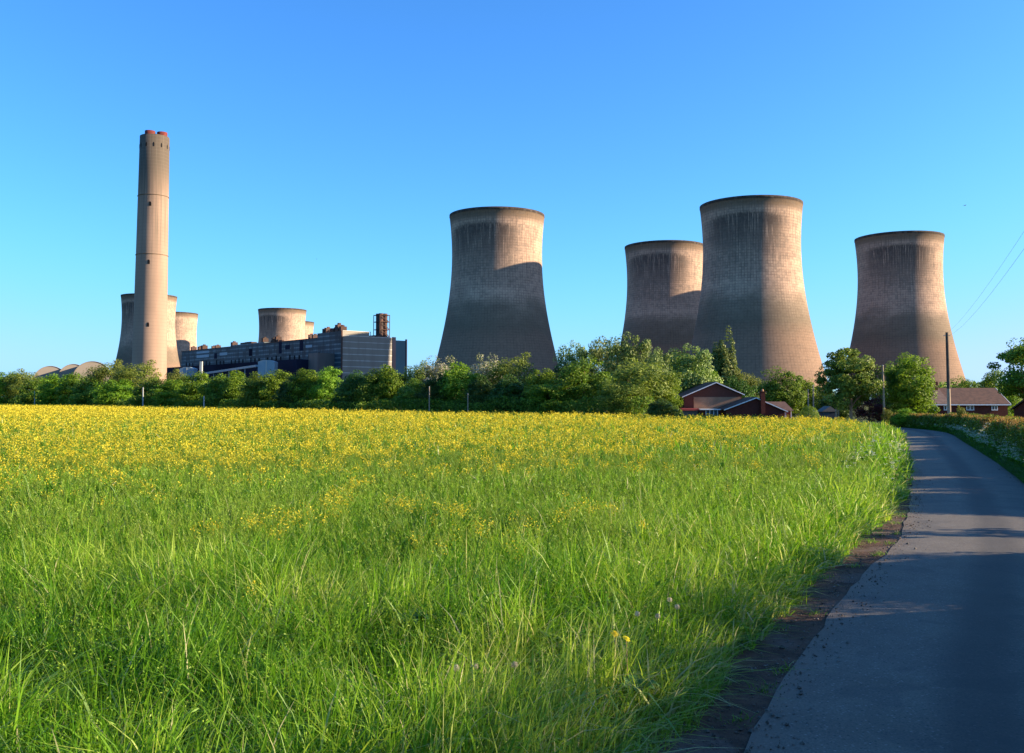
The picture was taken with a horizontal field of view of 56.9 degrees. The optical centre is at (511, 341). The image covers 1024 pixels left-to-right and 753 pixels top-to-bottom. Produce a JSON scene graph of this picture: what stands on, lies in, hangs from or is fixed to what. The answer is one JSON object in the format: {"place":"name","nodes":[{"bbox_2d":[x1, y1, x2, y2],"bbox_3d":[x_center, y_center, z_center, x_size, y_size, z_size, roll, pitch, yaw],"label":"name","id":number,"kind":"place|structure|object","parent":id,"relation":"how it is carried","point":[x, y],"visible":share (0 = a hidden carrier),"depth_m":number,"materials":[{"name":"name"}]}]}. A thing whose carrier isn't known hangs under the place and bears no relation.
{"place":"outdoors","nodes":[
{"label":"outdoors","id":0,"kind":"place"},
{"bbox_2d":[179,367,197,379],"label":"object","id":1,"kind":"structure","parent":0,"point":[185,370],"depth_m":779.98,"materials":[{"name":"blue metal"}]},
{"bbox_2d":[258,360,277,398],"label":"storage tank","id":2,"kind":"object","parent":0,"point":[264,366],"depth_m":690.16,"materials":[{"name":"blue metal"}]},
{"bbox_2d":[167,313,406,398],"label":"power station building","id":3,"kind":"structure","parent":0,"point":[343,349],"depth_m":726.73,"materials":[{"name":"metal"}]},
{"bbox_2d":[0,0,1023,399],"label":"sky","id":4,"kind":"structure","parent":0,"point":[322,153],"materials":[{"name":"blue"}]},
{"bbox_2d":[0,401,1023,752],"bbox_3d":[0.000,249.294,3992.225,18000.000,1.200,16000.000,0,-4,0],"label":"ground","id":5,"kind":"structure","parent":0,"point":[724,607],"depth_m":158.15,"materials":[{"name":"plant"}]},
{"bbox_2d":[0,371,21,403],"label":"field edge tree","id":6,"kind":"object","parent":5,"relation":"on","point":[2,391],"visible":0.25,"depth_m":292.83,"materials":[{"name":"green plant"}]},
{"bbox_2d":[0,368,46,399],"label":"field edge tree","id":7,"kind":"object","parent":5,"relation":"on","point":[20,378],"visible":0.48,"depth_m":289.36,"materials":[{"name":"green plant"}]},
{"bbox_2d":[11,376,53,404],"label":"field edge tree","id":8,"kind":"object","parent":5,"relation":"on","point":[25,397],"visible":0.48,"depth_m":271.68,"materials":[{"name":"green plant"}]},
{"bbox_2d":[35,366,60,382],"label":"storage hall","id":9,"kind":"structure","parent":5,"relation":"on","point":[45,371],"depth_m":819.33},
{"bbox_2d":[31,373,78,404],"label":"field edge tree","id":10,"kind":"object","parent":5,"relation":"on","point":[47,388],"visible":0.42,"depth_m":259.77,"materials":[{"name":"green plant"}]},
{"bbox_2d":[58,364,78,379],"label":"storage hall","id":11,"kind":"structure","parent":5,"relation":"on","point":[68,369],"depth_m":788.77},
{"bbox_2d":[54,372,87,402],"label":"field edge tree","id":12,"kind":"object","parent":5,"relation":"on","point":[63,393],"visible":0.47,"depth_m":253.64,"materials":[{"name":"green plant"}]},
{"bbox_2d":[65,376,104,404],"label":"field edge tree","id":13,"kind":"object","parent":5,"relation":"on","point":[80,393],"visible":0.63,"depth_m":240.88,"materials":[{"name":"green plant"}]},
{"bbox_2d":[73,361,109,383],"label":"storage hall","id":14,"kind":"structure","parent":5,"relation":"on","point":[81,369],"depth_m":758.86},
{"bbox_2d":[81,359,128,398],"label":"field edge tree","id":15,"kind":"object","parent":5,"relation":"on","point":[103,373],"visible":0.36,"depth_m":245.01,"materials":[{"name":"green plant"}]},
{"bbox_2d":[89,378,136,405],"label":"field edge tree","id":16,"kind":"object","parent":5,"relation":"on","point":[114,390],"visible":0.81,"depth_m":227.83,"materials":[{"name":"green plant"}]},
{"bbox_2d":[105,359,162,399],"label":"field edge tree","id":17,"kind":"object","parent":5,"relation":"on","point":[128,373],"visible":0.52,"depth_m":235.62,"materials":[{"name":"green plant"}]},
{"bbox_2d":[124,378,162,405],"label":"field edge tree","id":18,"kind":"object","parent":5,"relation":"on","point":[137,394],"visible":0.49,"depth_m":213.97,"materials":[{"name":"green plant"}]},
{"bbox_2d":[113,293,179,379],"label":"cooling tower","id":19,"kind":"structure","parent":5,"relation":"on","point":[124,353],"depth_m":1001.82,"materials":[{"name":"concrete"}]},
{"bbox_2d":[131,130,169,382],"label":"chimney","id":20,"kind":"object","parent":5,"relation":"on","point":[150,307],"visible":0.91,"depth_m":693.05,"materials":[{"name":"concrete"}]},
{"bbox_2d":[149,379,184,406],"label":"field edge tree","id":21,"kind":"object","parent":5,"relation":"on","point":[166,389],"visible":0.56,"depth_m":205.24,"materials":[{"name":"green plant"}]},
{"bbox_2d":[154,368,190,393],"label":"field edge tree","id":22,"kind":"object","parent":5,"relation":"on","point":[173,377],"visible":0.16,"depth_m":213.51,"materials":[{"name":"green plant"}]},
{"bbox_2d":[175,312,197,366],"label":"cooling tower","id":23,"kind":"structure","parent":5,"relation":"on","point":[186,330],"depth_m":1209.79,"materials":[{"name":"concrete"}]},
{"bbox_2d":[169,371,210,404],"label":"field edge tree","id":24,"kind":"object","parent":5,"relation":"on","point":[189,392],"visible":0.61,"depth_m":198.83,"materials":[{"name":"green plant"}]},
{"bbox_2d":[194,373,232,407],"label":"field edge tree","id":25,"kind":"object","parent":5,"relation":"on","point":[207,391],"visible":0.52,"depth_m":191.21,"materials":[{"name":"green plant"}]},
{"bbox_2d":[205,365,257,377],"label":"conveyor","id":26,"kind":"object","parent":5,"relation":"on","point":[233,369],"visible":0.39,"depth_m":727.35,"materials":[{"name":"grey metal"}]},
{"bbox_2d":[213,370,251,406],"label":"field edge tree","id":27,"kind":"object","parent":5,"relation":"on","point":[231,385],"visible":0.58,"depth_m":187.02,"materials":[{"name":"green plant"}]},
{"bbox_2d":[233,371,274,410],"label":"field edge tree","id":28,"kind":"object","parent":5,"relation":"on","point":[254,384],"visible":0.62,"depth_m":178.54,"materials":[{"name":"green plant"}]},
{"bbox_2d":[249,369,291,403],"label":"field edge tree","id":29,"kind":"object","parent":5,"relation":"on","point":[265,392],"visible":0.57,"depth_m":175.91,"materials":[{"name":"green plant"}]},
{"bbox_2d":[258,308,306,342],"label":"cooling tower","id":30,"kind":"structure","parent":5,"relation":"on","point":[286,324],"depth_m":1155.62,"materials":[{"name":"concrete"}]},
{"bbox_2d":[272,376,309,408],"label":"field edge tree","id":31,"kind":"object","parent":5,"relation":"on","point":[282,390],"visible":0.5,"depth_m":168.65,"materials":[{"name":"green plant"}]},
{"bbox_2d":[284,368,326,407],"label":"field edge tree","id":32,"kind":"object","parent":5,"relation":"on","point":[304,382],"visible":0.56,"depth_m":168.01,"materials":[{"name":"green plant"}]},
{"bbox_2d":[305,321,313,338],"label":"cooling tower","id":33,"kind":"structure","parent":5,"relation":"on","point":[309,326],"depth_m":1353.60,"materials":[{"name":"concrete"}]},
{"bbox_2d":[304,366,344,402],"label":"field edge tree","id":34,"kind":"object","parent":5,"relation":"on","point":[328,380],"visible":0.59,"depth_m":164.72,"materials":[{"name":"green plant"}]},
{"bbox_2d":[0,394,653,415],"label":"undergrowth","id":35,"kind":"object","parent":5,"relation":"on","point":[388,405],"visible":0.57,"depth_m":140.84,"materials":[{"name":"green plant"}]},
{"bbox_2d":[330,369,367,410],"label":"field edge tree","id":36,"kind":"object","parent":5,"relation":"on","point":[348,385],"visible":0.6,"depth_m":155.07,"materials":[{"name":"green plant"}]},
{"bbox_2d":[351,368,394,408],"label":"field edge tree","id":37,"kind":"object","parent":5,"relation":"on","point":[362,394],"visible":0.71,"depth_m":153.06,"materials":[{"name":"green plant"}]},
{"bbox_2d":[367,364,407,410],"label":"field edge tree","id":38,"kind":"object","parent":5,"relation":"on","point":[388,377],"visible":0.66,"depth_m":152.76,"materials":[{"name":"green plant"}]},
{"bbox_2d":[393,609,428,641],"bbox_3d":[-0.943,2.855,9.202,0.417,0.435,0.337,-2,-4,30],"label":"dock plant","id":39,"kind":"object","parent":5,"relation":"on","point":[417,617],"visible":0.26,"depth_m":9.23,"materials":[{"name":"green plant"}]},
{"bbox_2d":[393,378,430,409],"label":"field edge tree","id":40,"kind":"object","parent":5,"relation":"on","point":[412,389],"visible":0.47,"depth_m":145.02,"materials":[{"name":"green plant"}]},
{"bbox_2d":[393,360,432,396],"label":"field edge tree","id":41,"kind":"object","parent":5,"relation":"on","point":[414,375],"visible":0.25,"depth_m":154.47,"materials":[{"name":"green plant"}]},
{"bbox_2d":[413,370,453,413],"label":"field edge tree","id":42,"kind":"object","parent":5,"relation":"on","point":[434,387],"visible":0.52,"depth_m":139.66,"materials":[{"name":"green plant"}]},
{"bbox_2d":[417,355,457,391],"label":"blossom tree","id":43,"kind":"object","parent":5,"relation":"on","point":[437,370],"visible":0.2,"depth_m":154.66,"materials":[{"name":"white plant"}]},
{"bbox_2d":[0,403,896,702],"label":"rapeseed crop","id":44,"kind":"object","parent":5,"relation":"on","point":[192,429],"visible":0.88,"depth_m":27.69,"materials":[{"name":"yellow plant"}]},
{"bbox_2d":[430,362,485,413],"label":"field edge tree","id":45,"kind":"object","parent":5,"relation":"on","point":[458,378],"visible":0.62,"depth_m":138.29,"materials":[{"name":"green plant"}]},
{"bbox_2d":[464,374,494,411],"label":"field edge tree","id":46,"kind":"object","parent":5,"relation":"on","point":[479,389],"visible":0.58,"depth_m":132.90,"materials":[{"name":"green plant"}]},
{"bbox_2d":[470,353,503,390],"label":"blossom tree","id":47,"kind":"object","parent":5,"relation":"on","point":[484,369],"visible":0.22,"depth_m":144.05,"materials":[{"name":"white plant"}]},
{"bbox_2d":[436,206,557,378],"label":"cooling tower","id":48,"kind":"structure","parent":5,"relation":"on","point":[496,304],"depth_m":547.75,"materials":[{"name":"concrete"}]},
{"bbox_2d":[484,373,528,412],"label":"field edge tree","id":49,"kind":"object","parent":5,"relation":"on","point":[508,388],"visible":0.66,"depth_m":128.37,"materials":[{"name":"green plant"}]},
{"bbox_2d":[485,352,535,393],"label":"field edge tree","id":50,"kind":"object","parent":5,"relation":"on","point":[511,369],"visible":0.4,"depth_m":137.58,"materials":[{"name":"green plant"}]},
{"bbox_2d":[521,368,560,407],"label":"field edge tree","id":51,"kind":"object","parent":5,"relation":"on","point":[541,379],"visible":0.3,"depth_m":125.60,"materials":[{"name":"green plant"}]},
{"bbox_2d":[521,383,578,414],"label":"bush","id":52,"kind":"object","parent":5,"relation":"on","point":[537,394],"visible":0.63,"depth_m":121.60,"materials":[{"name":"green plant"}]},
{"bbox_2d":[550,360,575,385],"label":"field edge tree","id":53,"kind":"object","parent":5,"relation":"on","point":[557,371],"visible":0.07,"depth_m":129.23,"materials":[{"name":"green plant"}]},
{"bbox_2d":[553,340,589,412],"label":"tree","id":54,"kind":"object","parent":5,"relation":"on","point":[580,353],"visible":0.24,"depth_m":138.79,"materials":[{"name":"green plant"}]},
{"bbox_2d":[551,355,616,410],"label":"broadleaf tree","id":55,"kind":"object","parent":5,"relation":"on","point":[577,379],"visible":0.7,"depth_m":121.52,"materials":[{"name":"green plant"}]},
{"bbox_2d":[580,336,622,390],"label":"poplar tree","id":56,"kind":"object","parent":5,"relation":"on","point":[595,352],"visible":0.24,"depth_m":134.13,"materials":[{"name":"green plant"}]},
{"bbox_2d":[595,380,654,415],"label":"bush","id":57,"kind":"object","parent":5,"relation":"on","point":[617,392],"visible":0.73,"depth_m":111.84,"materials":[{"name":"green plant"}]},
{"bbox_2d":[602,331,650,386],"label":"tree","id":58,"kind":"object","parent":5,"relation":"on","point":[628,350],"visible":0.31,"depth_m":129.94,"materials":[{"name":"green plant"}]},
{"bbox_2d":[623,636,629,701],"bbox_3d":[0.910,2.656,7.498,0.061,0.621,0.056,2,-4,-35],"label":"dandelion flower","id":59,"kind":"object","parent":5,"relation":"on","point":[626,638],"visible":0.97,"depth_m":7.51,"materials":[{"name":"yellow plant"}]},
{"bbox_2d":[602,357,684,413],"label":"field edge tree","id":60,"kind":"object","parent":5,"relation":"on","point":[640,376],"visible":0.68,"depth_m":114.12,"materials":[{"name":"green plant"}]},
{"bbox_2d":[643,346,675,401],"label":"poplar tree","id":61,"kind":"object","parent":5,"relation":"on","point":[662,360],"visible":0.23,"depth_m":126.93,"materials":[{"name":"green plant"}]},
{"bbox_2d":[620,240,702,368],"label":"cooling tower","id":62,"kind":"structure","parent":5,"relation":"on","point":[664,280],"depth_m":663.55,"materials":[{"name":"concrete"}]},
{"bbox_2d":[645,398,682,418],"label":"field edge tree","id":63,"kind":"object","parent":5,"relation":"on","point":[663,407],"visible":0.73,"depth_m":94.96,"materials":[{"name":"green plant"}]},
{"bbox_2d":[652,375,681,405],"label":"broadleaf tree","id":64,"kind":"object","parent":5,"relation":"on","point":[671,399],"visible":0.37,"depth_m":117.40,"materials":[{"name":"green plant"}]},
{"bbox_2d":[672,353,706,376],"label":"broadleaf tree","id":65,"kind":"object","parent":5,"relation":"on","point":[687,370],"visible":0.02,"depth_m":142.24,"materials":[{"name":"green plant"}]},
{"bbox_2d":[664,343,723,393],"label":"broadleaf tree","id":66,"kind":"object","parent":5,"relation":"on","point":[689,380],"visible":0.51,"depth_m":135.08,"materials":[{"name":"green plant"}]},
{"bbox_2d":[697,370,721,382],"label":"broadleaf tree","id":67,"kind":"object","parent":5,"relation":"on","point":[713,375],"visible":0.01,"depth_m":150.13,"materials":[{"name":"green plant"}]},
{"bbox_2d":[707,325,739,384],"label":"poplar tree","id":68,"kind":"object","parent":5,"relation":"on","point":[722,357],"visible":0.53,"depth_m":157.09,"materials":[{"name":"green plant"}]},
{"bbox_2d":[676,382,793,420],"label":"brick house","id":69,"kind":"structure","parent":5,"relation":"on","point":[713,398],"depth_m":124.52,"materials":[{"name":"brown brick"}]},
{"bbox_2d":[706,410,717,415],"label":"window","id":70,"kind":"structure","parent":69,"relation":"in","point":[711,412],"depth_m":122.20,"materials":[{"name":"white glass"}]},
{"bbox_2d":[724,375,758,397],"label":"field edge tree","id":71,"kind":"object","parent":5,"relation":"on","point":[746,390],"visible":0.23,"depth_m":141.27,"materials":[{"name":"green plant"}]},
{"bbox_2d":[730,368,765,397],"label":"field edge tree","id":72,"kind":"object","parent":5,"relation":"on","point":[749,380],"visible":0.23,"depth_m":154.95,"materials":[{"name":"green plant"}]},
{"bbox_2d":[689,195,826,403],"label":"cooling tower","id":73,"kind":"structure","parent":5,"relation":"on","point":[753,295],"depth_m":516.63,"materials":[{"name":"concrete"}]},
{"bbox_2d":[611,434,911,752],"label":"verge","id":74,"kind":"structure","parent":5,"relation":"on","point":[745,702],"depth_m":9.08,"materials":[{"name":"brown soil"}]},
{"bbox_2d":[618,675,659,712],"bbox_3d":[0.973,2.799,7.368,0.271,0.323,0.327,2,-4,-28],"label":"dock plant","id":75,"kind":"object","parent":74,"relation":"on","point":[638,681],"visible":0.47,"depth_m":7.39,"materials":[{"name":"green plant"}]},
{"bbox_2d":[670,468,1022,752],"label":"grit","id":76,"kind":"object","parent":74,"relation":"on","point":[751,730],"visible":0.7,"depth_m":9.83,"materials":[{"name":"stone"}]},
{"bbox_2d":[751,365,807,413],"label":"broadleaf tree","id":77,"kind":"object","parent":5,"relation":"on","point":[775,390],"visible":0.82,"depth_m":146.15,"materials":[{"name":"green plant"}]},
{"bbox_2d":[783,378,820,417],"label":"broadleaf tree","id":78,"kind":"object","parent":5,"relation":"on","point":[807,386],"visible":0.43,"depth_m":148.22,"materials":[{"name":"green plant"}]},
{"bbox_2d":[799,406,818,418],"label":"clipped bush","id":79,"kind":"object","parent":5,"relation":"on","point":[813,410],"visible":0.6,"depth_m":109.26,"materials":[{"name":"green plant"}]},
{"bbox_2d":[809,382,836,407],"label":"broadleaf tree","id":80,"kind":"object","parent":5,"relation":"on","point":[822,395],"visible":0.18,"depth_m":148.21,"materials":[{"name":"green plant"}]},
{"bbox_2d":[818,406,837,420],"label":"garden shed","id":81,"kind":"structure","parent":5,"relation":"on","point":[826,411],"depth_m":111.68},
{"bbox_2d":[811,394,854,419],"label":"field edge tree","id":82,"kind":"object","parent":5,"relation":"on","point":[844,413],"visible":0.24,"depth_m":138.27,"materials":[{"name":"green plant"}]},
{"bbox_2d":[814,347,886,419],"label":"broadleaf tree","id":83,"kind":"object","parent":5,"relation":"on","point":[862,385],"visible":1,"depth_m":90.40,"materials":[{"name":"green plant"}]},
{"bbox_2d":[853,392,886,423],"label":"maroon bush","id":84,"kind":"object","parent":5,"relation":"on","point":[862,411],"visible":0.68,"depth_m":95.48,"materials":[{"name":"purple plant"}]},
{"bbox_2d":[844,434,907,497],"bbox_3d":[13.652,4.176,34.908,1.858,0.969,26.359,-1,-4,23],"label":"cow parsley","id":85,"kind":"object","parent":5,"relation":"on","point":[891,448],"visible":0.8,"depth_m":31.82,"materials":[{"name":"plant"}]},
{"bbox_2d":[882,365,885,420],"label":"wooden pole","id":86,"kind":"object","parent":5,"relation":"on","point":[883,392],"visible":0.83,"depth_m":89.83,"materials":[{"name":"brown wood"}]},
{"bbox_2d":[870,392,904,424],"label":"field edge tree","id":87,"kind":"object","parent":5,"relation":"on","point":[890,407],"visible":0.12,"depth_m":102.88,"materials":[{"name":"green plant"}]},
{"bbox_2d":[874,361,907,403],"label":"broadleaf tree","id":88,"kind":"object","parent":5,"relation":"on","point":[890,367],"visible":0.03,"depth_m":117.76,"materials":[{"name":"green plant"}]},
{"bbox_2d":[892,408,916,424],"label":"field edge tree","id":89,"kind":"object","parent":5,"relation":"on","point":[900,417],"visible":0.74,"depth_m":83.44,"materials":[{"name":"green plant"}]},
{"bbox_2d":[846,230,965,404],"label":"cooling tower","id":90,"kind":"structure","parent":5,"relation":"on","point":[901,306],"depth_m":626.28,"materials":[{"name":"concrete"}]},
{"bbox_2d":[876,352,940,413],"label":"broadleaf tree","id":91,"kind":"object","parent":5,"relation":"on","point":[901,385],"visible":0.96,"depth_m":90.77,"materials":[{"name":"green plant"}]},
{"bbox_2d":[943,332,950,413],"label":"wooden pole","id":92,"kind":"object","parent":5,"relation":"on","point":[946,335],"visible":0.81,"depth_m":77.88,"materials":[{"name":"brown wood"}]},
{"bbox_2d":[881,381,1022,399],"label":"distant wood","id":93,"kind":"object","parent":5,"relation":"on","point":[944,384],"visible":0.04,"depth_m":300.11,"materials":[{"name":"green plant"}]},
{"bbox_2d":[889,412,1023,460],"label":"hedge","id":94,"kind":"object","parent":5,"relation":"on","point":[1001,432],"visible":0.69,"depth_m":51.23,"materials":[{"name":"green plant"}]},
{"bbox_2d":[892,412,1023,433],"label":"seeding grass","id":95,"kind":"structure","parent":5,"relation":"on","point":[989,420],"depth_m":50.90,"materials":[{"name":"green plant"}]},
{"bbox_2d":[944,375,979,387],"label":"broadleaf tree","id":96,"kind":"object","parent":5,"relation":"on","point":[965,384],"visible":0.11,"depth_m":174.43,"materials":[{"name":"green plant"}]},
{"bbox_2d":[906,420,1023,471],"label":"cow parsley","id":97,"kind":"object","parent":5,"relation":"on","point":[1003,448],"visible":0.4,"depth_m":44.46,"materials":[{"name":"plant"}]},
{"bbox_2d":[924,382,1010,416],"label":"bungalow","id":98,"kind":"object","parent":5,"relation":"on","point":[985,401],"visible":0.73,"depth_m":128.08,"materials":[{"name":"red brick"}]},
{"bbox_2d":[974,366,1019,407],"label":"broadleaf tree","id":99,"kind":"object","parent":5,"relation":"on","point":[987,382],"visible":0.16,"depth_m":156.73,"materials":[{"name":"green plant"}]},
{"bbox_2d":[987,337,1023,399],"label":"broadleaf tree","id":100,"kind":"object","parent":5,"relation":"on","point":[1013,383],"visible":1,"depth_m":95.41,"materials":[{"name":"green plant"}]},
{"bbox_2d":[997,388,1021,416],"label":"broadleaf tree","id":101,"kind":"object","parent":5,"relation":"on","point":[1015,400],"visible":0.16,"depth_m":140.31,"materials":[{"name":"green plant"}]},
{"bbox_2d":[744,427,1023,752],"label":"road","id":102,"kind":"structure","parent":0,"point":[937,666],"depth_m":9.61,"materials":[{"name":"grey asphalt"}]},
{"bbox_2d":[881,408,891,423],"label":"field edge tree","id":103,"kind":"object","parent":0,"point":[886,415],"visible":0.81,"depth_m":88.58,"materials":[{"name":"green plant"}]},
{"bbox_2d":[954,405,968,421],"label":"field edge tree","id":104,"kind":"object","parent":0,"point":[958,411],"visible":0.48,"depth_m":67.71,"materials":[{"name":"green plant"}]},
{"bbox_2d":[1010,400,1023,417],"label":"house","id":105,"kind":"structure","parent":0,"point":[1018,408],"depth_m":103.35,"materials":[{"name":"red brick"}]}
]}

